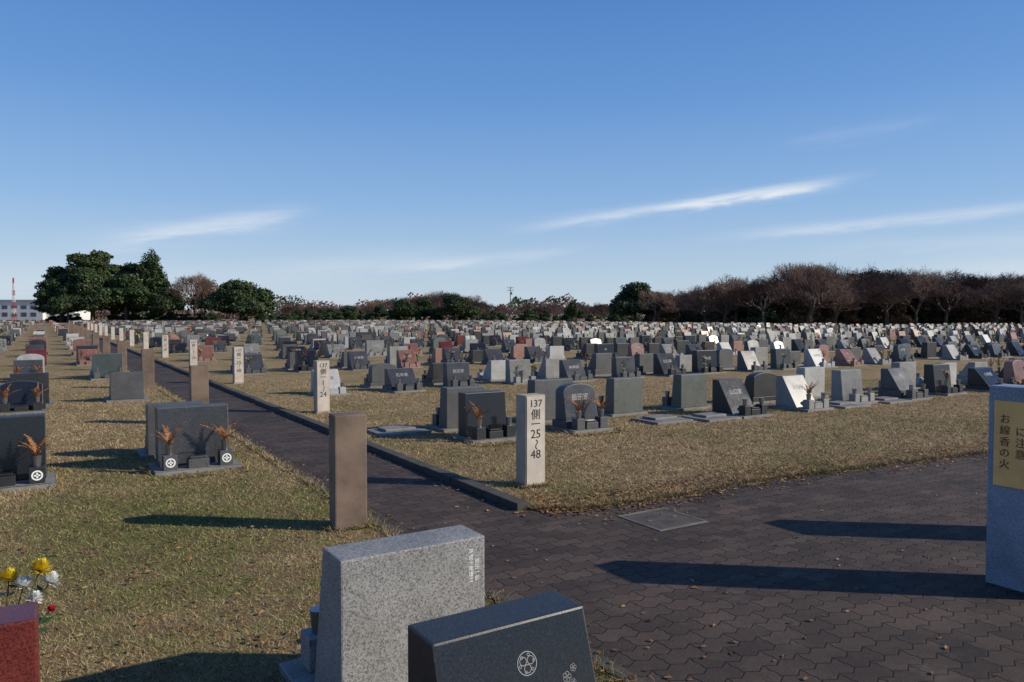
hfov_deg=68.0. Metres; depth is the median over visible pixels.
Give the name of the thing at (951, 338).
gravestone
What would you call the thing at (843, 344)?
gravestone
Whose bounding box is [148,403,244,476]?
gravestone
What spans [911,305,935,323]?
evergreen shrub
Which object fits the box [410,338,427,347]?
gravestone
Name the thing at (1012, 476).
sign board
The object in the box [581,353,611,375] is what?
gravestone
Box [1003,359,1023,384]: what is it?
gravestone
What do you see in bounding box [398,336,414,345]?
gravestone
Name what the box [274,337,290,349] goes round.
gravestone
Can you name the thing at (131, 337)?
row marker post
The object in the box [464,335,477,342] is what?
gravestone
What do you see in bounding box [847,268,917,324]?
bare cherry tree
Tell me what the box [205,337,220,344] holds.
gravestone
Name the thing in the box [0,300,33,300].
roof
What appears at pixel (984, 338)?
gravestone
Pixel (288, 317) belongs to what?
evergreen shrub
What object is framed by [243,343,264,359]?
gravestone
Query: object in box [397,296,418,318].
bare cherry tree
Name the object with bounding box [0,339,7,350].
gravestone
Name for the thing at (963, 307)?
russet shrub
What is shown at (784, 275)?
bare cherry tree
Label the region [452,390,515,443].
gravestone
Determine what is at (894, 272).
bare cherry tree
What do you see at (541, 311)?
bare cherry tree
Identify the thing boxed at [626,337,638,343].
gravestone
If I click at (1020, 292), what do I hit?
bare cherry tree
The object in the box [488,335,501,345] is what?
gravestone
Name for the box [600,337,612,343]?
gravestone
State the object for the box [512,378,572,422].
gravestone
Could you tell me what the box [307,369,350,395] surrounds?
gravestone
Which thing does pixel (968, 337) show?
gravestone
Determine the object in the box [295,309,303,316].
evergreen shrub
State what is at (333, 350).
gravestone
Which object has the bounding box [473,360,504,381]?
gravestone
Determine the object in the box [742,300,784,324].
evergreen shrub
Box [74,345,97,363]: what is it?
gravestone
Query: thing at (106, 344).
row marker post
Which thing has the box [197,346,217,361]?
gravestone
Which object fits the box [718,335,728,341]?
gravestone
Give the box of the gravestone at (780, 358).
[768,348,797,369]
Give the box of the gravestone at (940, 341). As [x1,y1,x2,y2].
[932,338,948,346]
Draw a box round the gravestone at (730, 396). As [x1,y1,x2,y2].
[707,378,772,418]
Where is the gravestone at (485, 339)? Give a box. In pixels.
[478,335,488,344]
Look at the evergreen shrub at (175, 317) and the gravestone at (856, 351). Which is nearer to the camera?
the gravestone at (856, 351)
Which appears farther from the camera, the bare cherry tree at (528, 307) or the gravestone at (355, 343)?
the bare cherry tree at (528, 307)
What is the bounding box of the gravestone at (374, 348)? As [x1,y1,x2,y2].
[365,340,386,356]
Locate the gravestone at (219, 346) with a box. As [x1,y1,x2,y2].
[211,341,228,352]
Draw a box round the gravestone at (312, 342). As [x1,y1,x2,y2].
[310,337,325,348]
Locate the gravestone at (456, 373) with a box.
[439,362,474,386]
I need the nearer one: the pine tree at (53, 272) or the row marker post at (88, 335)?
the row marker post at (88, 335)
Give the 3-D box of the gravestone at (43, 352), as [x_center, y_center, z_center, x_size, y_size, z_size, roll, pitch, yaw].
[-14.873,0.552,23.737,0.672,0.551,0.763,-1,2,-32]
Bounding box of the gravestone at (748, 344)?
[744,340,758,350]
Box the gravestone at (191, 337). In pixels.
[186,335,199,346]
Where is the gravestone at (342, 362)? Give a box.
[334,350,351,367]
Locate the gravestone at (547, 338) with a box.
[539,335,553,344]
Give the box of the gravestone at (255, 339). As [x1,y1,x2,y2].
[249,335,264,345]
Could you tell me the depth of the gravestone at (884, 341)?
36.26 m
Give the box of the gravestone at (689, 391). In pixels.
[657,373,711,410]
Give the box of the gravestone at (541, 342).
[532,338,547,351]
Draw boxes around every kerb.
[91,334,528,510]
[99,350,645,681]
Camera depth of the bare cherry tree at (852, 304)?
110.82 m
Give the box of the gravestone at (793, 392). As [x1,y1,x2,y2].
[771,374,833,411]
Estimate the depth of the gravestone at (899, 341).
37.04 m
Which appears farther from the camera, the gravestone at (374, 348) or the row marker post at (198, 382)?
the gravestone at (374, 348)
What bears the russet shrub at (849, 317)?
on the ground at (62, 364)
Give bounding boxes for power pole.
[507,287,513,319]
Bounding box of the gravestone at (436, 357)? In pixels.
[424,348,441,363]
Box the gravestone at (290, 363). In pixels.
[282,352,294,369]
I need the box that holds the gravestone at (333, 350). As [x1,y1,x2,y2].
[324,342,346,357]
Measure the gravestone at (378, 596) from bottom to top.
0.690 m
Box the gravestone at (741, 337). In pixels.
[738,334,745,340]
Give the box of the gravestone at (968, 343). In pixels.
[957,341,977,355]
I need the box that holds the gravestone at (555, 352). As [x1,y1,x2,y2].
[542,346,565,359]
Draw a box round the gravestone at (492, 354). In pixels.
[480,349,507,364]
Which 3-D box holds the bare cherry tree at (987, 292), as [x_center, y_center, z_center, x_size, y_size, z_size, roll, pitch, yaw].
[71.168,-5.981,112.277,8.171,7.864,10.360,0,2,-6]
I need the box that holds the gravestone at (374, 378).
[360,363,396,387]
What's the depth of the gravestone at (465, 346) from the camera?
32.66 m
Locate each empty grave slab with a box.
[367,425,430,437]
[631,414,692,424]
[681,412,742,422]
[829,400,870,408]
[875,396,912,403]
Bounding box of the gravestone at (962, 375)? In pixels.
[956,361,987,383]
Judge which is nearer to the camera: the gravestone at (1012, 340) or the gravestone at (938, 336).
the gravestone at (1012, 340)
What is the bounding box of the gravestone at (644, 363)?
[634,353,656,373]
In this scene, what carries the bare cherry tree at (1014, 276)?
on the ground at (62, 364)
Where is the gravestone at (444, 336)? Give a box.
[437,334,449,340]
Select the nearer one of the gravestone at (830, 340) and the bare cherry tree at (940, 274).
the gravestone at (830, 340)
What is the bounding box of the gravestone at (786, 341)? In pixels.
[779,337,790,350]
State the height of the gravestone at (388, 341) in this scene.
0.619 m
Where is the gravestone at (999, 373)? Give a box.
[985,357,1023,377]
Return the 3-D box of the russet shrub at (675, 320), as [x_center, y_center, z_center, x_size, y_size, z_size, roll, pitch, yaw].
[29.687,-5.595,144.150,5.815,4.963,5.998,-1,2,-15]
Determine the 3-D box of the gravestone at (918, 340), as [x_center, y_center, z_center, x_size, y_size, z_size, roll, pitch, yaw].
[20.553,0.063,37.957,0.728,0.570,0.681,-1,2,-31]
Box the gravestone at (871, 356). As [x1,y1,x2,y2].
[862,348,890,364]
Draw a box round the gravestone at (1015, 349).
[1008,342,1023,356]
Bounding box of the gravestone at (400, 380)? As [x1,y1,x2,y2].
[381,368,426,392]
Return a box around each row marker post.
[76,327,80,336]
[80,328,84,338]
[85,330,90,340]
[92,332,98,348]
[99,325,101,334]
[102,336,109,352]
[104,326,107,335]
[111,327,114,339]
[117,341,126,369]
[119,328,122,340]
[129,330,133,345]
[141,349,154,388]
[143,332,148,348]
[161,335,168,357]
[189,339,196,365]
[189,365,208,403]
[232,347,243,383]
[313,360,329,412]
[329,412,366,530]
[516,393,544,487]
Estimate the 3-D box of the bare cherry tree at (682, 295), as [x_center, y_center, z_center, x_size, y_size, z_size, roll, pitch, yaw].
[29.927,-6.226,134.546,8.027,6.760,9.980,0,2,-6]
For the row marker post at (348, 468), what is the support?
on the ground at (62, 364)
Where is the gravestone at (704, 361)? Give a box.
[688,350,726,373]
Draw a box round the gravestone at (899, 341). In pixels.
[896,339,916,348]
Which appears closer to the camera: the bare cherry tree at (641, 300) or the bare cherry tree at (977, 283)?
the bare cherry tree at (977, 283)
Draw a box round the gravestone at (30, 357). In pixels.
[16,354,44,371]
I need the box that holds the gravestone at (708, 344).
[701,341,713,349]
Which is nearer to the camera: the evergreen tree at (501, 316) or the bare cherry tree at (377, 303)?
the evergreen tree at (501, 316)
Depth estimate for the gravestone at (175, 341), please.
32.60 m
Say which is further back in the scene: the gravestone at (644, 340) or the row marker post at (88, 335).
the row marker post at (88, 335)
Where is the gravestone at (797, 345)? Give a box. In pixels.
[791,339,811,352]
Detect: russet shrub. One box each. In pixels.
[645,300,676,322]
[669,314,680,322]
[679,308,700,322]
[707,296,743,322]
[770,300,790,323]
[776,299,817,324]
[792,299,820,324]
[814,299,841,324]
[836,307,860,324]
[857,296,884,324]
[859,303,889,325]
[878,298,918,325]
[924,296,965,324]
[951,299,972,321]
[954,299,1004,324]
[993,307,1011,324]
[1002,301,1023,323]
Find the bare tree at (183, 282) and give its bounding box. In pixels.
[166,272,216,317]
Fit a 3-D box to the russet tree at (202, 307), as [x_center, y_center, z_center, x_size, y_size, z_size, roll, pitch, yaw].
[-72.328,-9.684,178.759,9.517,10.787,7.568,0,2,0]
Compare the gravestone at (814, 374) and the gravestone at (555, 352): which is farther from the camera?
the gravestone at (555, 352)
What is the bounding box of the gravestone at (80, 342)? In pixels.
[71,339,88,355]
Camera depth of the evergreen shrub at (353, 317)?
188.99 m
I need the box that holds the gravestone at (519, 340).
[515,336,532,343]
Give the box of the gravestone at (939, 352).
[936,341,956,356]
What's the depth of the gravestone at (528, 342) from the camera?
34.38 m
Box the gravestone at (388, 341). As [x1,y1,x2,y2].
[380,336,394,348]
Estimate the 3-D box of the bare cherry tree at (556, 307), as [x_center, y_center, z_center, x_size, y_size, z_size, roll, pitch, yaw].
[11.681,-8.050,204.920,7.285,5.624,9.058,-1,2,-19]
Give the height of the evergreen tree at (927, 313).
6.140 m
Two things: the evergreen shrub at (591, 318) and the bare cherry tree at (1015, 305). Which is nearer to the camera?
the bare cherry tree at (1015, 305)
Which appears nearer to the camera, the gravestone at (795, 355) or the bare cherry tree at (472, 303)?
the gravestone at (795, 355)
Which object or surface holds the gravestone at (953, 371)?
on the ground at (62, 364)
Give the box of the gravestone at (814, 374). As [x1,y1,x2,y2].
[796,366,828,398]
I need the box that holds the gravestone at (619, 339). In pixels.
[613,337,625,346]
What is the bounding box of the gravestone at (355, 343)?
[347,337,364,349]
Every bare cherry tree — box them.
[278,303,297,312]
[279,306,303,315]
[303,305,319,313]
[358,301,380,313]
[362,300,392,319]
[377,298,394,310]
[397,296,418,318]
[416,291,443,307]
[429,290,462,318]
[441,293,477,307]
[464,295,482,309]
[477,302,498,314]
[493,306,509,314]
[511,306,526,315]
[517,303,540,313]
[532,307,549,315]
[534,304,559,313]
[544,301,565,316]
[576,304,589,318]
[581,304,595,320]
[589,303,608,318]
[594,307,605,320]
[637,289,679,321]
[637,294,659,321]
[661,288,699,321]
[673,285,735,321]
[680,279,723,321]
[688,281,751,322]
[708,274,776,322]
[722,275,789,307]
[723,274,796,322]
[735,282,797,322]
[761,262,833,307]
[764,277,817,308]
[770,261,836,307]
[771,261,860,323]
[797,261,868,289]
[803,280,871,324]
[831,272,892,325]
[836,261,887,287]
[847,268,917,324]
[852,283,906,318]
[860,278,919,305]
[876,268,927,284]
[877,264,954,325]
[881,270,938,278]
[896,279,952,306]
[907,283,966,323]
[920,267,965,285]
[922,277,984,322]
[923,269,990,295]
[925,274,975,288]
[933,272,1014,306]
[958,272,1023,305]
[962,276,1023,323]
[983,282,1023,324]
[987,276,1023,316]
[988,275,1023,307]
[995,282,1023,321]
[1001,272,1023,289]
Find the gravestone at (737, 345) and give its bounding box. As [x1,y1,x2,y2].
[730,341,742,350]
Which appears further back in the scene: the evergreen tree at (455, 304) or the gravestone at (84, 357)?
the evergreen tree at (455, 304)
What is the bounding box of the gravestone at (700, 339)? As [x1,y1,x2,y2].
[696,335,706,344]
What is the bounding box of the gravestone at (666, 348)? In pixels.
[659,344,682,357]
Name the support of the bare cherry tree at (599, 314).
on the ground at (62, 364)
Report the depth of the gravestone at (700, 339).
40.05 m
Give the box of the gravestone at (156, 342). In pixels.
[151,338,161,347]
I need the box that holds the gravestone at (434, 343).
[427,337,445,353]
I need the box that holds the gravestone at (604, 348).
[594,343,617,356]
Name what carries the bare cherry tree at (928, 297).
on the ground at (62, 364)
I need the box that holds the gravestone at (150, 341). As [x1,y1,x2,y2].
[149,337,160,346]
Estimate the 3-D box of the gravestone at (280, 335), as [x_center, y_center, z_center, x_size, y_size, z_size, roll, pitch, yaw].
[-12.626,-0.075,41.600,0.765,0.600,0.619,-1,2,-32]
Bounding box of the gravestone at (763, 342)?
[756,339,768,351]
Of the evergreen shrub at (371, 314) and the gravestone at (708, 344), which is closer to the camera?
the gravestone at (708, 344)
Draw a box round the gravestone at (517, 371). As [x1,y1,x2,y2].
[502,359,535,384]
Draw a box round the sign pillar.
[985,384,1023,591]
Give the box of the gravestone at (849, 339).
[835,337,853,348]
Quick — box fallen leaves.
[0,362,1002,681]
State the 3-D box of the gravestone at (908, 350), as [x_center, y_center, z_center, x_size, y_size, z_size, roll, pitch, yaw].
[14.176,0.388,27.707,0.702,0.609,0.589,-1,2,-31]
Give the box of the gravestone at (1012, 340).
[1002,339,1018,352]
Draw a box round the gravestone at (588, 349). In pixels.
[573,343,596,358]
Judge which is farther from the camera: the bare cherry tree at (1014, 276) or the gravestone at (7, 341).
the bare cherry tree at (1014, 276)
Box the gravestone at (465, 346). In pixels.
[459,339,476,352]
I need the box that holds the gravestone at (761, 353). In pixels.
[750,347,769,366]
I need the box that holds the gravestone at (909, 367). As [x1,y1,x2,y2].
[874,361,919,388]
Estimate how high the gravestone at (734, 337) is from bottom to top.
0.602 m
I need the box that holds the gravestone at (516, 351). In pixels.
[507,344,527,359]
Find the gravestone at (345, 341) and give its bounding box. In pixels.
[342,337,347,348]
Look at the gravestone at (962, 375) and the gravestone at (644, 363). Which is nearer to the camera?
the gravestone at (962, 375)
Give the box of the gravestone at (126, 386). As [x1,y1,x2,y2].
[104,371,148,402]
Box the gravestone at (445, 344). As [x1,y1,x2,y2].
[439,341,452,347]
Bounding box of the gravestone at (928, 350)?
[914,342,938,358]
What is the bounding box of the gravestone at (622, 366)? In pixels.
[608,356,643,377]
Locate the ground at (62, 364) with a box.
[0,316,1023,681]
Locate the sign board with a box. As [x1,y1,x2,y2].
[993,400,1023,489]
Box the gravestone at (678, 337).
[673,336,682,341]
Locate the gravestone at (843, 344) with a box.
[836,339,858,348]
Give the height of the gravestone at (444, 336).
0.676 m
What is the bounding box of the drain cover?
[617,507,707,530]
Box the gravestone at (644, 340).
[639,335,654,348]
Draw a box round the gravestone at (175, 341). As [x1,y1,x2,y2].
[168,339,181,350]
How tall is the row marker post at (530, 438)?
0.890 m
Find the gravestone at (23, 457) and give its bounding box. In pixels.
[0,413,57,492]
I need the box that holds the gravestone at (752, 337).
[747,335,763,339]
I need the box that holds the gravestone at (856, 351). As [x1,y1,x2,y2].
[833,347,860,360]
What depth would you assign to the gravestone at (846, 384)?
13.84 m
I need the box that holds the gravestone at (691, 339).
[683,335,698,343]
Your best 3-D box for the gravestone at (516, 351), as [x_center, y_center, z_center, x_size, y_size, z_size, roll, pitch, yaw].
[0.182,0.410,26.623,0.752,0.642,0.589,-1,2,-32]
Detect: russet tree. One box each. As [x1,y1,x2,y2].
[185,279,219,317]
[837,271,865,310]
[847,267,898,308]
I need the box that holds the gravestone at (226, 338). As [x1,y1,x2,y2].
[218,335,230,346]
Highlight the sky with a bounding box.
[0,0,1023,315]
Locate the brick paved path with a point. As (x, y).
(757, 593)
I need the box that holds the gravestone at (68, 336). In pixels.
[65,333,77,344]
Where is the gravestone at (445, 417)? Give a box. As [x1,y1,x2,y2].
[426,385,483,431]
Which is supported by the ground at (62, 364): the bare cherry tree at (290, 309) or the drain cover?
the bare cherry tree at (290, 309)
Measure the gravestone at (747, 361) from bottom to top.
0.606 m
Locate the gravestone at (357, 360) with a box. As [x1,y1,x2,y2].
[344,351,371,370]
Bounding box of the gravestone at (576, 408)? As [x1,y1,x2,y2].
[549,383,614,433]
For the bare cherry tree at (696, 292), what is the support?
on the ground at (62, 364)
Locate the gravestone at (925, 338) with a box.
[910,335,927,344]
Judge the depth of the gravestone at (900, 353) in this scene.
25.79 m
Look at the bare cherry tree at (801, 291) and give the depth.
119.80 m
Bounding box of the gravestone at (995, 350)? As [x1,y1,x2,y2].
[987,343,1011,357]
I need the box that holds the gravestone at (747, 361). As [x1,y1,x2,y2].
[734,350,770,371]
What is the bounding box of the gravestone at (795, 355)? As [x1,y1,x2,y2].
[768,351,802,365]
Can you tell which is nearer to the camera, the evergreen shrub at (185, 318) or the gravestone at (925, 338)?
the gravestone at (925, 338)
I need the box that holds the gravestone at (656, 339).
[653,337,660,343]
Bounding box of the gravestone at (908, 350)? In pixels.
[889,343,910,358]
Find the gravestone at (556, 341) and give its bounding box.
[548,336,563,345]
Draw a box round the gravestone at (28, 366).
[9,359,43,372]
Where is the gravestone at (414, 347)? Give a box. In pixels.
[401,343,424,355]
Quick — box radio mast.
[11,278,16,319]
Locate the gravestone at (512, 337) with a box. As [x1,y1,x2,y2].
[504,335,517,342]
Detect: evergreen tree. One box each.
[33,278,82,322]
[40,284,85,322]
[66,269,122,319]
[101,273,150,319]
[127,274,173,314]
[135,249,173,315]
[143,287,186,319]
[195,278,276,320]
[303,309,315,317]
[325,308,335,315]
[341,305,360,318]
[373,306,387,319]
[387,299,421,319]
[414,297,436,319]
[435,294,477,320]
[465,305,480,317]
[497,313,505,320]
[565,301,578,320]
[577,310,586,320]
[608,281,658,321]
[729,296,750,317]
[824,302,845,316]
[904,289,937,323]
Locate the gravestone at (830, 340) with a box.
[823,336,834,347]
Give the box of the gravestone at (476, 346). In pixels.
[468,343,488,352]
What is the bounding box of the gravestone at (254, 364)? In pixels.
[243,354,270,374]
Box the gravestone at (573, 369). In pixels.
[559,359,596,381]
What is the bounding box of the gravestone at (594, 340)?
[588,338,601,343]
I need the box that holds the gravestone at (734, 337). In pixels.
[729,335,744,345]
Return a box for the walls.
[0,301,89,319]
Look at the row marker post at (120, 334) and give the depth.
44.55 m
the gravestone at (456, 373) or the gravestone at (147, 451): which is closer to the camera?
the gravestone at (147, 451)
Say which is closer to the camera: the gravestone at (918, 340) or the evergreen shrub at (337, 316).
the gravestone at (918, 340)
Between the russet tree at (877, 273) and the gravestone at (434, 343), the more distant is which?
the russet tree at (877, 273)
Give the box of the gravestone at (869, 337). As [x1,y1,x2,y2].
[856,336,871,345]
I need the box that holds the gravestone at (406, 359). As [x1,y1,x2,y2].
[396,350,423,367]
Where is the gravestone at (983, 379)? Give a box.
[963,367,1016,391]
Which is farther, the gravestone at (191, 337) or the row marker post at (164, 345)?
the gravestone at (191, 337)
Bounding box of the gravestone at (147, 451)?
[137,400,203,459]
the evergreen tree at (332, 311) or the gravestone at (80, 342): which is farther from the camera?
the evergreen tree at (332, 311)
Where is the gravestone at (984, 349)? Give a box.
[981,342,998,353]
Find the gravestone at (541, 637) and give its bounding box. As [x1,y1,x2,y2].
[408,591,595,681]
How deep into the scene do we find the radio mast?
249.40 m
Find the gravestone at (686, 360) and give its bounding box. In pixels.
[675,355,691,370]
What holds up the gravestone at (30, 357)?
on the ground at (62, 364)
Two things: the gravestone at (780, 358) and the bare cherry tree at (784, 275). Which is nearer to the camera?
the gravestone at (780, 358)
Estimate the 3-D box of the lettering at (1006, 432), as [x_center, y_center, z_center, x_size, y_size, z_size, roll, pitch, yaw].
[2.878,0.587,4.433,0.003,0.317,0.056,-1,2,-31]
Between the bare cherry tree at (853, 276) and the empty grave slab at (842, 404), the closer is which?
the empty grave slab at (842, 404)
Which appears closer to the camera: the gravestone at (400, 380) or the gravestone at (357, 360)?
the gravestone at (400, 380)
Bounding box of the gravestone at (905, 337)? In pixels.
[895,336,909,344]
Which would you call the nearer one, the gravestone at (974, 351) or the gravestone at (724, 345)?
the gravestone at (974, 351)
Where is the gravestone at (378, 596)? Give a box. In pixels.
[279,525,484,681]
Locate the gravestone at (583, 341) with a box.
[576,337,591,348]
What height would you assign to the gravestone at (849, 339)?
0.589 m
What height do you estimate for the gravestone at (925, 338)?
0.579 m
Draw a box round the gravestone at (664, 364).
[650,353,685,376]
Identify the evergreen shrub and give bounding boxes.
[45,313,59,321]
[106,311,113,319]
[111,310,123,320]
[128,310,142,319]
[141,313,150,320]
[149,314,165,320]
[167,312,173,320]
[172,313,181,319]
[182,312,194,320]
[192,313,203,320]
[211,314,221,320]
[256,313,267,321]
[268,314,278,321]
[281,313,293,320]
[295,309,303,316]
[295,313,305,319]
[313,308,326,319]
[325,313,333,319]
[334,311,345,319]
[349,314,357,320]
[357,310,365,319]
[364,312,377,319]
[386,313,397,319]
[415,315,423,320]
[428,313,444,321]
[457,314,467,319]
[469,315,478,319]
[479,313,490,320]
[488,310,499,319]
[489,315,498,320]
[521,308,535,320]
[538,309,550,320]
[551,315,561,321]
[560,309,576,321]
[586,314,594,321]
[610,314,621,321]
[620,314,627,321]
[640,314,652,321]
[676,304,702,319]
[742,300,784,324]
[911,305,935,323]
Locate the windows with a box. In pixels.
[2,306,35,316]
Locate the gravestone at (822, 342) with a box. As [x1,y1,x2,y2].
[815,339,834,351]
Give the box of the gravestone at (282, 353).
[276,344,296,357]
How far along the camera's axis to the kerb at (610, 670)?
4.27 m
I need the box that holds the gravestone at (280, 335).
[273,334,288,344]
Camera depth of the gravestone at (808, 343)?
34.60 m
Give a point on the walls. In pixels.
(42, 315)
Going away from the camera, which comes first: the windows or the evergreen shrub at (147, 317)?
the evergreen shrub at (147, 317)
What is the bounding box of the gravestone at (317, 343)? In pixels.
[312,339,333,349]
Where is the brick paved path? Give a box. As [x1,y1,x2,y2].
[61,325,1023,681]
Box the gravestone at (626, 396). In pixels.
[596,376,647,416]
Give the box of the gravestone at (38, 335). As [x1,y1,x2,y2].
[33,334,43,336]
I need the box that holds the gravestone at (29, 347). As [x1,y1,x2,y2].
[25,343,43,353]
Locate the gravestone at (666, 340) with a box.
[661,337,677,344]
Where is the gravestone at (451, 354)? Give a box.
[441,348,464,362]
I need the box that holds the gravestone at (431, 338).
[426,335,437,346]
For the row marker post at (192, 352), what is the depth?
23.12 m
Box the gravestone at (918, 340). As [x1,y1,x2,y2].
[913,336,931,347]
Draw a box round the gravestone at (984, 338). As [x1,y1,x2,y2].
[980,334,995,344]
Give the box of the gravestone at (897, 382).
[876,367,932,400]
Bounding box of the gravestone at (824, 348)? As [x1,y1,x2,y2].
[802,345,829,362]
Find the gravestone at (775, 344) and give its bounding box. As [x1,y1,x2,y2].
[768,341,787,352]
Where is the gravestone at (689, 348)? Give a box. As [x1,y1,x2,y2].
[684,344,710,354]
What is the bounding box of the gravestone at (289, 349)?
[284,346,311,358]
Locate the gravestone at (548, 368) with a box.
[533,358,563,378]
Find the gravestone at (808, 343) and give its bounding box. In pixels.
[802,339,812,348]
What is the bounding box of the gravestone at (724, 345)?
[717,342,736,355]
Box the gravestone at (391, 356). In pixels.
[384,346,407,365]
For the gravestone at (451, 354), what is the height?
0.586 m
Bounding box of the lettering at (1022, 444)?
[1015,428,1023,459]
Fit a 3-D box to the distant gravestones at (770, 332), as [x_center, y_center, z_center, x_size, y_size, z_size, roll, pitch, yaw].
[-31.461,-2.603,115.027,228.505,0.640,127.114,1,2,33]
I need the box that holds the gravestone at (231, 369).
[227,353,256,372]
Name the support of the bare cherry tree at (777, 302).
on the ground at (62, 364)
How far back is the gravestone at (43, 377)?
13.39 m
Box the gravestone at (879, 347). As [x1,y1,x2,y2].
[862,345,883,358]
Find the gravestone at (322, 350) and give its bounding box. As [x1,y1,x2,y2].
[317,341,335,356]
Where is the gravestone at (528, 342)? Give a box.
[522,339,531,345]
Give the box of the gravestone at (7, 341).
[0,337,11,345]
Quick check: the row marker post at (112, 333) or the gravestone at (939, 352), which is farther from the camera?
the row marker post at (112, 333)
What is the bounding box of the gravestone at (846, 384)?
[829,369,878,403]
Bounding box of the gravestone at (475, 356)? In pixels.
[464,348,482,362]
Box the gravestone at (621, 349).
[613,343,628,356]
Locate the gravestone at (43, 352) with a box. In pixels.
[26,349,49,366]
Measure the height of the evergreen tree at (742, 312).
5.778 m
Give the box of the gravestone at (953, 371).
[916,362,956,386]
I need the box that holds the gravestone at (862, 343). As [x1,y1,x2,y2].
[857,338,875,349]
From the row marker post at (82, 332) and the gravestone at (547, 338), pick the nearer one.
the gravestone at (547, 338)
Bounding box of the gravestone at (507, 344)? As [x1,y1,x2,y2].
[500,339,514,352]
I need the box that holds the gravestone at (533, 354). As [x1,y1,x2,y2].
[523,346,548,362]
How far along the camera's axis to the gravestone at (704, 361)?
20.93 m
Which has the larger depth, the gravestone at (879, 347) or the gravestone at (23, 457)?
the gravestone at (879, 347)
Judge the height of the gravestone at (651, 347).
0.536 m
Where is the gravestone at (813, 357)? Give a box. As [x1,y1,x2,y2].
[801,349,837,368]
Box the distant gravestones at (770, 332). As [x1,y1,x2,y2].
[0,320,1023,344]
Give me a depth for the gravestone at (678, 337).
39.29 m
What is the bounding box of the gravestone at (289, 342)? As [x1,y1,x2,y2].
[282,341,298,345]
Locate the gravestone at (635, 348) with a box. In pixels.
[626,343,646,358]
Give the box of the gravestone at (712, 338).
[706,335,721,346]
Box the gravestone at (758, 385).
[744,372,776,404]
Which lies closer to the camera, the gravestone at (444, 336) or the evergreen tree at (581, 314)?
the gravestone at (444, 336)
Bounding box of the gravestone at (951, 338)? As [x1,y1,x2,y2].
[947,336,965,346]
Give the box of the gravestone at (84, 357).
[76,348,102,365]
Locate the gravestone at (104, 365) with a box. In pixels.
[89,353,122,379]
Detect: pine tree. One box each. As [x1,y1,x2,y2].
[30,266,70,321]
[54,249,123,319]
[107,262,139,314]
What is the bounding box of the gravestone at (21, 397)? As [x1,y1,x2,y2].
[0,380,48,414]
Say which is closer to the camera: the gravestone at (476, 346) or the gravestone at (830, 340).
the gravestone at (476, 346)
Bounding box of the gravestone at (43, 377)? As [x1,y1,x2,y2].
[10,372,53,405]
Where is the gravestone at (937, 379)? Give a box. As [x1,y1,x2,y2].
[924,363,967,395]
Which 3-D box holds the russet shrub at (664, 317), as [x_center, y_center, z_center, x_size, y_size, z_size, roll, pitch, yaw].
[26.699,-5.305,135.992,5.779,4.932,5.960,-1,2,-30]
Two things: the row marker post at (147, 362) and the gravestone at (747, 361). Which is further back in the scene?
the gravestone at (747, 361)
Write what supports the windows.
attached to the walls
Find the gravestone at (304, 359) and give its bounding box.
[292,350,319,372]
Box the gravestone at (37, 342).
[29,339,48,355]
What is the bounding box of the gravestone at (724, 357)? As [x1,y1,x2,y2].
[716,348,735,369]
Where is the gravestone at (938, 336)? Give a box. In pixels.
[928,334,942,341]
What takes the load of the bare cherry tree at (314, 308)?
on the ground at (62, 364)
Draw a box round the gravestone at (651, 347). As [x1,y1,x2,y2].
[644,343,658,352]
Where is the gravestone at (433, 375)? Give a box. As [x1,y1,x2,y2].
[420,362,447,384]
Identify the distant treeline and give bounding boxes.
[95,269,810,319]
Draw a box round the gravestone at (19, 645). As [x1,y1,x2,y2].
[0,601,39,681]
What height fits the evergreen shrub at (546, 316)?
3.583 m
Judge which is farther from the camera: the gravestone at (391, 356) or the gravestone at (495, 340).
the gravestone at (495, 340)
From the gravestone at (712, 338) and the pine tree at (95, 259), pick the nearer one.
the gravestone at (712, 338)
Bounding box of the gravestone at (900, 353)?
[891,344,916,362]
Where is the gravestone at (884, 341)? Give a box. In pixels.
[877,337,896,348]
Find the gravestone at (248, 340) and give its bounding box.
[245,335,250,343]
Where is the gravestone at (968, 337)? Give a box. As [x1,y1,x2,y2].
[962,335,982,345]
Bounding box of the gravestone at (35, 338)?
[28,337,48,349]
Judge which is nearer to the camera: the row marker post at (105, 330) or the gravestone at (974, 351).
the gravestone at (974, 351)
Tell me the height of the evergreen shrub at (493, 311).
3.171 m
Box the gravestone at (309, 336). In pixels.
[305,334,318,344]
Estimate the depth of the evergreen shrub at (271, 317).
171.26 m
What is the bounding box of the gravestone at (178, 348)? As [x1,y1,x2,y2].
[169,343,188,353]
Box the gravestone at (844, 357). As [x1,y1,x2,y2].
[834,349,866,366]
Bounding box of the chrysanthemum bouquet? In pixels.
[0,558,60,631]
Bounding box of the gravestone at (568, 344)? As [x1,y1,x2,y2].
[562,338,580,350]
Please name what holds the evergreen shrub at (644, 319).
on the ground at (62, 364)
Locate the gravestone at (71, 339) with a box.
[68,337,82,349]
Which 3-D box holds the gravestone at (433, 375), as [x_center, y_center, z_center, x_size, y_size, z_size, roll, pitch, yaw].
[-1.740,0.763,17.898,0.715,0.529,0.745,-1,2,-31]
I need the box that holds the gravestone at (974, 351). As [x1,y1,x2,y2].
[964,343,992,358]
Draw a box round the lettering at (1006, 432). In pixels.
[999,414,1009,468]
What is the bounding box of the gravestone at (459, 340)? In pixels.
[453,335,467,345]
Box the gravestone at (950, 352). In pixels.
[940,344,970,359]
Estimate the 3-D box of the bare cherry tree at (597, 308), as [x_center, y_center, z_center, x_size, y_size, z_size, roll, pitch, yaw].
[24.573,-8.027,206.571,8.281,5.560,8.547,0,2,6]
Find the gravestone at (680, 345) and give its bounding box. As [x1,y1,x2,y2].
[674,340,688,354]

